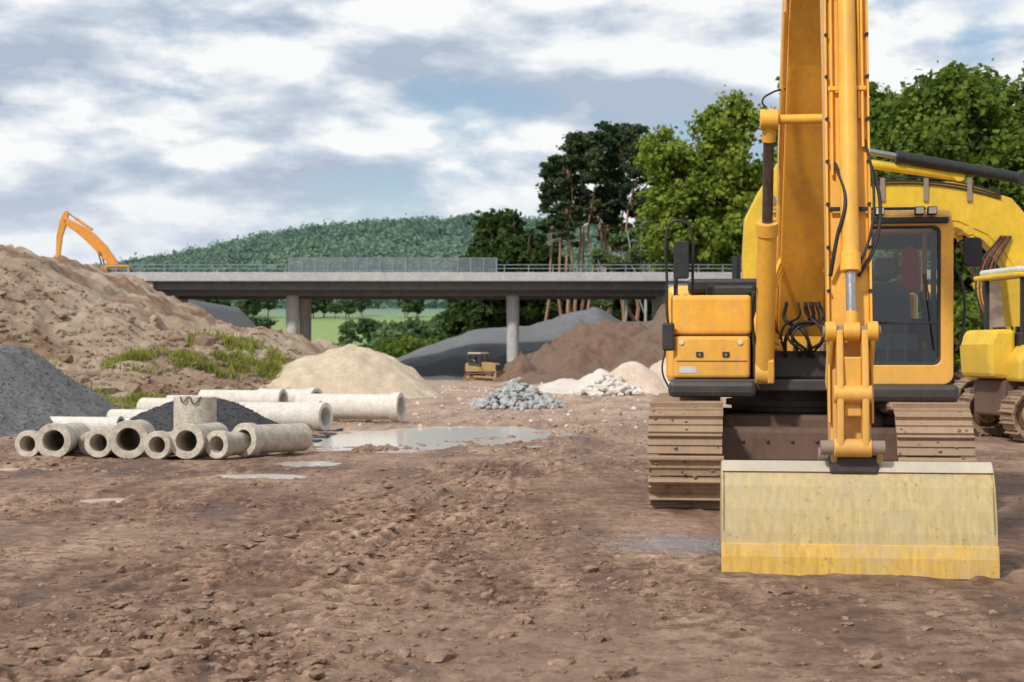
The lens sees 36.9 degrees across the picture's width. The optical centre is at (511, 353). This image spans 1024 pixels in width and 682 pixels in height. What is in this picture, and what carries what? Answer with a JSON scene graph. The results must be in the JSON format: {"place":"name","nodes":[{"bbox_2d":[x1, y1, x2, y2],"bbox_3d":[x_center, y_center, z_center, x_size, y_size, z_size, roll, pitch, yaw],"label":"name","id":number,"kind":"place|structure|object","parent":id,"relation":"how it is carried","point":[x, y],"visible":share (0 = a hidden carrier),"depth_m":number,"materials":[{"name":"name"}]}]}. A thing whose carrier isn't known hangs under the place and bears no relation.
{"place":"outdoors","nodes":[
{"label":"outdoors","id":0,"kind":"place"},
{"bbox_2d":[94,211,708,308],"bbox_3d":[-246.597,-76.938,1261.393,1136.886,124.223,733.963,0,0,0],"label":"forest hill","id":1,"kind":"structure","parent":0,"point":[359,235],"depth_m":1262.67,"materials":[{"name":"green plant"}]},
{"bbox_2d":[0,226,1023,681],"bbox_3d":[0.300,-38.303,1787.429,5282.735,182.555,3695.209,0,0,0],"label":"ground","id":2,"kind":"structure","parent":0,"point":[686,542],"depth_m":10.28,"materials":[{"name":"brown soil"}]},
{"bbox_2d":[0,468,52,470],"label":"puddle","id":3,"kind":"object","parent":2,"relation":"on","point":[5,469],"visible":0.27,"depth_m":19.86,"materials":[{"name":"beige liquid"}]},
{"bbox_2d":[15,430,63,456],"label":"concrete pipe","id":4,"kind":"object","parent":2,"relation":"on","point":[25,444],"visible":0.58,"depth_m":21.84,"materials":[{"name":"grey concrete"}]},
{"bbox_2d":[0,345,117,436],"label":"gravel pile","id":5,"kind":"object","parent":2,"relation":"on","point":[21,398],"visible":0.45,"depth_m":29.20,"materials":[{"name":"grey gravel"}]},
{"bbox_2d":[0,344,119,436],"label":"gravel stones","id":6,"kind":"object","parent":5,"relation":"on","point":[42,397],"visible":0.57,"depth_m":29.51,"materials":[{"name":"grey gravel"}]},
{"bbox_2d":[35,422,90,456],"bbox_3d":[-6.506,1.226,22.398,0.497,0.499,1.605,0,0,-4],"label":"concrete pipe","id":7,"kind":"object","parent":2,"relation":"on","point":[47,434],"visible":0.82,"depth_m":21.65,"materials":[{"name":"grey concrete"}]},
{"bbox_2d":[50,416,124,428],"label":"pale pipe","id":8,"kind":"object","parent":2,"relation":"on","point":[101,422],"visible":0.3,"depth_m":27.91,"materials":[{"name":"grey concrete"}]},
{"bbox_2d":[78,432,104,455],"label":"concrete pipe","id":9,"kind":"object","parent":2,"relation":"on","point":[81,444],"visible":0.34,"depth_m":22.21,"materials":[{"name":"grey concrete"}]},
{"bbox_2d":[79,498,124,502],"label":"puddle","id":10,"kind":"object","parent":2,"relation":"on","point":[117,500],"visible":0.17,"depth_m":15.66,"materials":[{"name":"beige liquid"}]},
{"bbox_2d":[84,428,139,457],"bbox_3d":[-5.782,1.266,22.496,0.416,0.418,1.504,0,0,6],"label":"concrete pipe","id":11,"kind":"object","parent":2,"relation":"on","point":[94,447],"visible":0.63,"depth_m":21.85,"materials":[{"name":"grey concrete"}]},
{"bbox_2d":[106,409,146,417],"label":"pale pipe","id":12,"kind":"object","parent":2,"relation":"on","point":[127,413],"visible":0.18,"depth_m":30.05,"materials":[{"name":"grey concrete"}]},
{"bbox_2d":[85,383,169,408],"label":"grass","id":13,"kind":"structure","parent":2,"relation":"on","point":[132,399],"depth_m":42.14,"materials":[{"name":"green plant"}]},
{"bbox_2d":[108,420,154,458],"bbox_3d":[-5.481,1.203,22.292,0.543,0.545,1.606,0,0,-8],"label":"concrete pipe","id":14,"kind":"object","parent":2,"relation":"on","point":[119,447],"visible":0.8,"depth_m":21.52,"materials":[{"name":"grey concrete"}]},
{"bbox_2d":[0,244,340,400],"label":"dirt mound","id":15,"kind":"object","parent":2,"relation":"on","point":[142,300],"visible":0.36,"depth_m":57.21,"materials":[{"name":"brown soil"}]},
{"bbox_2d":[29,348,57,366],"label":"grass","id":16,"kind":"structure","parent":15,"relation":"on","point":[48,358],"depth_m":47.95,"materials":[{"name":"green plant"}]},
{"bbox_2d":[54,211,148,271],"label":"excavator","id":17,"kind":"object","parent":15,"relation":"on","point":[98,244],"visible":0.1,"depth_m":123.73,"materials":[{"name":"orange paint"},{"name":"steel"},{"name":"glass"}]},
{"bbox_2d":[98,345,197,373],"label":"grass","id":18,"kind":"structure","parent":15,"relation":"on","point":[138,354],"depth_m":49.91,"materials":[{"name":"green plant"}]},
{"bbox_2d":[0,261,301,408],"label":"loose stones","id":19,"kind":"object","parent":15,"relation":"on","point":[62,354],"visible":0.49,"depth_m":53.12,"materials":[{"name":"brown stone"}]},
{"bbox_2d":[176,330,294,381],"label":"grass","id":20,"kind":"structure","parent":15,"relation":"on","point":[249,345],"depth_m":53.59,"materials":[{"name":"green plant"}]},
{"bbox_2d":[144,431,196,458],"bbox_3d":[-4.838,1.277,22.139,0.393,0.395,1.404,0,0,10],"label":"concrete pipe","id":21,"kind":"object","parent":2,"relation":"on","point":[158,444],"visible":0.57,"depth_m":21.48,"materials":[{"name":"grey concrete"}]},
{"bbox_2d":[136,397,220,409],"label":"pale pipe","id":22,"kind":"object","parent":2,"relation":"on","point":[146,403],"visible":0.26,"depth_m":32.98,"materials":[{"name":"grey concrete"}]},
{"bbox_2d":[166,395,197,397],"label":"pale pipe","id":23,"kind":"object","parent":2,"relation":"on","point":[170,396],"visible":0.06,"depth_m":35.18,"materials":[{"name":"grey concrete"}]},
{"bbox_2d":[174,396,216,427],"bbox_3d":[-4.950,1.070,24.000,0.657,0.800,0.657,0,0,0],"label":"manhole ring","id":24,"kind":"object","parent":2,"relation":"on","point":[203,410],"visible":0.52,"depth_m":23.72,"materials":[{"name":"concrete"}]},
{"bbox_2d":[180,396,200,403],"bbox_3d":[-4.960,0.715,23.673,0.333,0.126,0.069,0,0,0],"label":"sling rope","id":25,"kind":"object","parent":24,"relation":"attached to","point":[190,399],"visible":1,"depth_m":23.65,"materials":[{"name":"fabric"}]},
{"bbox_2d":[170,422,228,458],"bbox_3d":[-4.504,1.226,22.298,0.497,0.499,1.605,0,0,4],"label":"concrete pipe","id":26,"kind":"object","parent":2,"relation":"on","point":[181,435],"visible":0.76,"depth_m":21.53,"materials":[{"name":"grey concrete"}]},
{"bbox_2d":[188,300,256,327],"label":"bridge embankment","id":27,"kind":"structure","parent":2,"relation":"on","point":[235,316],"depth_m":127.90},
{"bbox_2d":[205,430,250,458],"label":"concrete pipe","id":28,"kind":"object","parent":2,"relation":"on","point":[222,444],"visible":0.5,"depth_m":21.63,"materials":[{"name":"grey concrete"}]},
{"bbox_2d":[130,399,343,444],"bbox_3d":[-5.590,1.165,27.520,4.620,0.777,5.040,0,0,0],"label":"gravel pile","id":29,"kind":"object","parent":2,"relation":"on","point":[230,420],"visible":0.17,"depth_m":26.90,"materials":[{"name":"grey gravel"}]},
{"bbox_2d":[130,398,279,430],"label":"gravel stones","id":30,"kind":"object","parent":29,"relation":"on","point":[170,403],"visible":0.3,"depth_m":27.14,"materials":[{"name":"grey gravel"}]},
{"bbox_2d":[198,389,287,401],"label":"pale pipe","id":31,"kind":"object","parent":2,"relation":"on","point":[278,395],"visible":0.48,"depth_m":33.69,"materials":[{"name":"grey concrete"}]},
{"bbox_2d":[209,474,305,478],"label":"puddle","id":32,"kind":"object","parent":2,"relation":"on","point":[271,476],"visible":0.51,"depth_m":18.73,"materials":[{"name":"beige liquid"}]},
{"bbox_2d":[232,423,312,456],"bbox_3d":[-3.496,1.232,22.501,0.487,0.489,1.306,0,0,32],"label":"concrete pipe","id":33,"kind":"object","parent":2,"relation":"on","point":[277,438],"visible":0.91,"depth_m":22.30,"materials":[{"name":"grey concrete"}]},
{"bbox_2d":[236,401,321,403],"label":"pale pipe","id":34,"kind":"object","parent":2,"relation":"on","point":[313,402],"visible":0.05,"depth_m":31.33,"materials":[{"name":"grey concrete"}]},
{"bbox_2d":[239,402,332,430],"bbox_3d":[-4.575,1.200,29.750,2.239,0.545,0.545,0,0,24],"label":"pale pipe","id":35,"kind":"object","parent":2,"relation":"on","point":[318,416],"visible":0.58,"depth_m":29.40,"materials":[{"name":"grey concrete"}]},
{"bbox_2d":[258,388,322,401],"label":"pale pipe","id":36,"kind":"object","parent":2,"relation":"on","point":[292,394],"visible":0.21,"depth_m":34.68,"materials":[{"name":"grey concrete"}]},
{"bbox_2d":[0,473,610,681],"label":"dirt slabs","id":37,"kind":"structure","parent":2,"relation":"on","point":[166,651],"depth_m":8.82,"materials":[{"name":"brown soil"}]},
{"bbox_2d":[276,461,341,466],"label":"puddle","id":38,"kind":"object","parent":2,"relation":"on","point":[309,463],"visible":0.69,"depth_m":20.95,"materials":[{"name":"beige liquid"}]},
{"bbox_2d":[295,392,405,421],"bbox_3d":[-3.475,1.130,32.900,2.329,0.625,0.625,0,0,15],"label":"pale pipe","id":39,"kind":"object","parent":2,"relation":"on","point":[392,407],"visible":0.81,"depth_m":32.63,"materials":[{"name":"grey concrete"}]},
{"bbox_2d":[259,344,459,398],"bbox_3d":[-5.960,0.846,56.020,7.680,2.434,14.040,0,0,0],"label":"sand mound","id":40,"kind":"object","parent":2,"relation":"on","point":[351,369],"visible":0.69,"depth_m":52.36,"materials":[{"name":"beige sand"}]},
{"bbox_2d":[196,300,631,350],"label":"distant tree line","id":41,"kind":"object","parent":2,"relation":"on","point":[373,332],"visible":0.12,"depth_m":518.94,"materials":[{"name":"green plant"}]},
{"bbox_2d":[88,258,741,364],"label":"bridge","id":42,"kind":"structure","parent":2,"relation":"on","point":[298,292],"depth_m":95.40,"materials":[{"name":"concrete"}]},
{"bbox_2d":[352,435,515,452],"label":"broken earth","id":43,"kind":"structure","parent":2,"relation":"on","point":[368,447],"depth_m":24.10,"materials":[{"name":"brown soil"}]},
{"bbox_2d":[312,426,576,452],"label":"puddle","id":44,"kind":"object","parent":2,"relation":"on","point":[427,436],"visible":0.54,"depth_m":27.45,"materials":[{"name":"beige liquid"}]},
{"bbox_2d":[438,300,477,336],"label":"dark broadleaf tree","id":45,"kind":"object","parent":2,"relation":"on","point":[454,326],"visible":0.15,"depth_m":148.68,"materials":[{"name":"green plant"}]},
{"bbox_2d":[464,352,504,380],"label":"bulldozer","id":46,"kind":"object","parent":2,"relation":"on","point":[482,371],"visible":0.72,"depth_m":83.60,"materials":[{"name":"metal"}]},
{"bbox_2d":[450,234,525,333],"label":"dark broadleaf tree","id":47,"kind":"object","parent":2,"relation":"on","point":[485,313],"visible":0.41,"depth_m":140.68,"materials":[{"name":"green plant"}]},
{"bbox_2d":[458,208,542,327],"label":"dark broadleaf tree","id":48,"kind":"object","parent":2,"relation":"on","point":[498,226],"visible":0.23,"depth_m":144.28,"materials":[{"name":"green plant"}]},
{"bbox_2d":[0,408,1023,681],"bbox_3d":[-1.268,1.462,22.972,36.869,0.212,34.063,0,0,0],"label":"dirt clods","id":49,"kind":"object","parent":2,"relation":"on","point":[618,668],"visible":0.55,"depth_m":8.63,"materials":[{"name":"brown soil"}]},
{"bbox_2d":[468,377,566,409],"bbox_3d":[0.152,1.118,41.928,2.712,0.994,3.397,0,0,0],"label":"rubble pile","id":50,"kind":"object","parent":2,"relation":"on","point":[515,394],"visible":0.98,"depth_m":41.20,"materials":[{"name":"stone"}]},
{"bbox_2d":[396,307,648,379],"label":"gravel embankment","id":51,"kind":"structure","parent":2,"relation":"on","point":[447,359],"depth_m":110.54,"materials":[{"name":"grey gravel"}]},
{"bbox_2d":[491,228,557,266],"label":"dark broadleaf tree","id":52,"kind":"object","parent":2,"relation":"on","point":[531,232],"visible":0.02,"depth_m":155.09,"materials":[{"name":"green plant"}]},
{"bbox_2d":[496,426,564,431],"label":"puddle","id":53,"kind":"object","parent":2,"relation":"on","point":[560,430],"visible":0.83,"depth_m":30.77,"materials":[{"name":"beige liquid"}]},
{"bbox_2d":[493,234,570,326],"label":"dark broadleaf tree","id":54,"kind":"object","parent":2,"relation":"on","point":[512,251],"visible":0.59,"depth_m":139.35,"materials":[{"name":"green plant"}]},
{"bbox_2d":[347,382,725,427],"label":"loose stones","id":55,"kind":"object","parent":2,"relation":"on","point":[489,421],"visible":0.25,"depth_m":40.15,"materials":[{"name":"stone"}]},
{"bbox_2d":[532,161,561,320],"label":"pine tree","id":56,"kind":"object","parent":2,"relation":"on","point":[546,173],"visible":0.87,"depth_m":130.66,"materials":[{"name":"green plant"}]},
{"bbox_2d":[535,153,564,315],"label":"pine tree","id":57,"kind":"object","parent":2,"relation":"on","point":[552,158],"visible":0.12,"depth_m":137.07,"materials":[{"name":"green plant"}]},
{"bbox_2d":[549,174,579,312],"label":"pine tree","id":58,"kind":"object","parent":2,"relation":"on","point":[572,244],"visible":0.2,"depth_m":142.59,"materials":[{"name":"green plant"}]},
{"bbox_2d":[544,143,586,313],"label":"pine tree","id":59,"kind":"object","parent":2,"relation":"on","point":[568,164],"visible":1,"depth_m":129.59,"materials":[{"name":"green plant"}]},
{"bbox_2d":[557,266,577,310],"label":"dark broadleaf tree","id":60,"kind":"object","parent":2,"relation":"on","point":[563,305],"visible":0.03,"depth_m":151.20,"materials":[{"name":"green plant"}]},
{"bbox_2d":[559,131,591,311],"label":"pine tree","id":61,"kind":"object","parent":2,"relation":"on","point":[574,138],"visible":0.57,"depth_m":132.63,"materials":[{"name":"green plant"}]},
{"bbox_2d":[572,300,595,311],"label":"dark broadleaf tree","id":62,"kind":"object","parent":2,"relation":"on","point":[579,305],"visible":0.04,"depth_m":153.21,"materials":[{"name":"green plant"}]},
{"bbox_2d":[570,130,598,310],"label":"pine tree","id":63,"kind":"object","parent":2,"relation":"on","point":[584,186],"visible":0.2,"depth_m":135.77,"materials":[{"name":"green plant"}]},
{"bbox_2d":[576,130,616,308],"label":"pine tree","id":64,"kind":"object","parent":2,"relation":"on","point":[594,152],"visible":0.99,"depth_m":129.57,"materials":[{"name":"green plant"}]},
{"bbox_2d":[537,358,669,395],"bbox_3d":[5.500,0.855,59.040,12.000,1.634,10.080,0,0,0],"label":"sand mound","id":65,"kind":"object","parent":2,"relation":"on","point":[649,380],"visible":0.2,"depth_m":57.79,"materials":[{"name":"beige sand"}]},
{"bbox_2d":[589,248,617,311],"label":"tree","id":66,"kind":"object","parent":2,"relation":"on","point":[600,256],"visible":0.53,"depth_m":126.65,"materials":[{"name":"green plant"}]},
{"bbox_2d":[585,120,628,306],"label":"pine tree","id":67,"kind":"object","parent":2,"relation":"on","point":[603,193],"visible":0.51,"depth_m":131.67,"materials":[{"name":"green plant"}]},
{"bbox_2d":[573,373,644,395],"bbox_3d":[3.479,1.185,54.938,2.572,0.980,2.943,0,0,0],"label":"rubble pile","id":68,"kind":"object","parent":2,"relation":"on","point":[609,384],"visible":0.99,"depth_m":54.32,"materials":[{"name":"white stone"}]},
{"bbox_2d":[593,125,625,314],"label":"pine tree","id":69,"kind":"object","parent":2,"relation":"on","point":[611,179],"visible":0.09,"depth_m":137.94,"materials":[{"name":"green plant"}]},
{"bbox_2d":[595,179,633,314],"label":"pine tree","id":70,"kind":"object","parent":2,"relation":"on","point":[610,229],"visible":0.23,"depth_m":144.57,"materials":[{"name":"green plant"}]},
{"bbox_2d":[605,300,629,319],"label":"dark broadleaf tree","id":71,"kind":"object","parent":2,"relation":"on","point":[615,310],"visible":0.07,"depth_m":153.72,"materials":[{"name":"green plant"}]},
{"bbox_2d":[605,231,639,320],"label":"birch tree","id":72,"kind":"object","parent":2,"relation":"on","point":[620,239],"visible":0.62,"depth_m":127.79,"materials":[{"name":"green plant"}]},
{"bbox_2d":[607,122,639,320],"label":"pine tree","id":73,"kind":"object","parent":2,"relation":"on","point":[617,131],"visible":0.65,"depth_m":132.57,"materials":[{"name":"green plant"}]},
{"bbox_2d":[611,266,651,321],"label":"dark broadleaf tree","id":74,"kind":"object","parent":2,"relation":"on","point":[632,307],"visible":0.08,"depth_m":152.14,"materials":[{"name":"green plant"}]},
{"bbox_2d":[616,123,649,321],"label":"pine tree","id":75,"kind":"object","parent":2,"relation":"on","point":[634,131],"visible":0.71,"depth_m":128.59,"materials":[{"name":"green plant"}]},
{"bbox_2d":[624,126,648,320],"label":"pine tree","id":76,"kind":"object","parent":2,"relation":"on","point":[637,301],"visible":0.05,"depth_m":133.71,"materials":[{"name":"green plant"}]},
{"bbox_2d":[623,216,655,320],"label":"birch tree","id":77,"kind":"object","parent":2,"relation":"on","point":[638,256],"visible":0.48,"depth_m":125.73,"materials":[{"name":"green plant"}]},
{"bbox_2d":[632,271,651,320],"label":"dark broadleaf tree","id":78,"kind":"object","parent":2,"relation":"on","point":[649,306],"depth_m":150.37,"materials":[{"name":"green plant"}]},
{"bbox_2d":[632,135,660,224],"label":"pine tree","id":79,"kind":"object","parent":2,"relation":"on","point":[641,181],"visible":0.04,"depth_m":130.90,"materials":[{"name":"green plant"}]},
{"bbox_2d":[373,292,983,372],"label":"undergrowth","id":80,"kind":"object","parent":2,"relation":"on","point":[405,345],"visible":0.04,"depth_m":71.62,"materials":[{"name":"green plant"}]},
{"bbox_2d":[631,119,754,271],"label":"broadleaf tree","id":81,"kind":"object","parent":2,"relation":"on","point":[683,193],"visible":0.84,"depth_m":110.71,"materials":[{"name":"green plant"}]},
{"bbox_2d":[674,84,777,271],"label":"broadleaf tree","id":82,"kind":"object","parent":2,"relation":"on","point":[736,112],"visible":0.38,"depth_m":112.53,"materials":[{"name":"green plant"}]},
{"bbox_2d":[493,303,963,383],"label":"earth mound","id":83,"kind":"object","parent":2,"relation":"on","point":[580,350],"visible":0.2,"depth_m":81.19,"materials":[{"name":"brown soil"}]},
{"bbox_2d":[745,136,777,206],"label":"broadleaf tree","id":84,"kind":"object","parent":2,"relation":"on","point":[776,155],"depth_m":114.68,"materials":[{"name":"green plant"}]},
{"bbox_2d":[646,0,999,579],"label":"excavator","id":85,"kind":"object","parent":2,"relation":"on","point":[838,437],"visible":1,"depth_m":14.27,"materials":[{"name":"metal"}]},
{"bbox_2d":[922,346,936,361],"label":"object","id":86,"kind":"structure","parent":85,"relation":"in","point":[929,354],"depth_m":16.03,"materials":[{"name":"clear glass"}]},
{"bbox_2d":[775,76,925,281],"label":"broadleaf tree","id":87,"kind":"object","parent":2,"relation":"on","point":[881,109],"visible":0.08,"depth_m":77.49,"materials":[{"name":"green plant"}]},
{"bbox_2d":[742,148,1023,401],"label":"excavator","id":88,"kind":"object","parent":2,"relation":"on","point":[992,220],"visible":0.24,"depth_m":31.75,"materials":[{"name":"metal"}]},
{"bbox_2d":[866,81,920,311],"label":"broadleaf tree","id":89,"kind":"object","parent":2,"relation":"on","point":[874,94],"visible":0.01,"depth_m":82.27,"materials":[{"name":"green plant"}]},
{"bbox_2d":[867,60,1023,373],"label":"broadleaf tree","id":90,"kind":"object","parent":2,"relation":"on","point":[953,106],"visible":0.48,"depth_m":74.08,"materials":[{"name":"green plant"}]},
{"bbox_2d":[914,58,1004,303],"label":"broadleaf tree","id":91,"kind":"object","parent":2,"relation":"on","point":[986,74],"depth_m":79.19,"materials":[{"name":"green plant"}]},
{"bbox_2d":[958,266,1023,440],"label":"bulldozer","id":92,"kind":"object","parent":2,"relation":"on","point":[992,363],"visible":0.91,"depth_m":26.42,"materials":[{"name":"yellow paint"},{"name":"steel"},{"name":"black paint"}]},
{"bbox_2d":[988,278,1019,327],"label":"window","id":93,"kind":"structure","parent":92,"relation":"in","point":[1003,295],"depth_m":26.75,"materials":[{"name":"clear glass"}]},
{"bbox_2d":[966,61,1023,286],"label":"broadleaf tree","id":94,"kind":"object","parent":2,"relation":"on","point":[1017,143],"visible":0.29,"depth_m":73.77,"materials":[{"name":"green plant"}]},
{"bbox_2d":[0,0,1023,263],"label":"sky","id":95,"kind":"structure","parent":0,"point":[160,126],"materials":[{"name":"white"}]}
]}

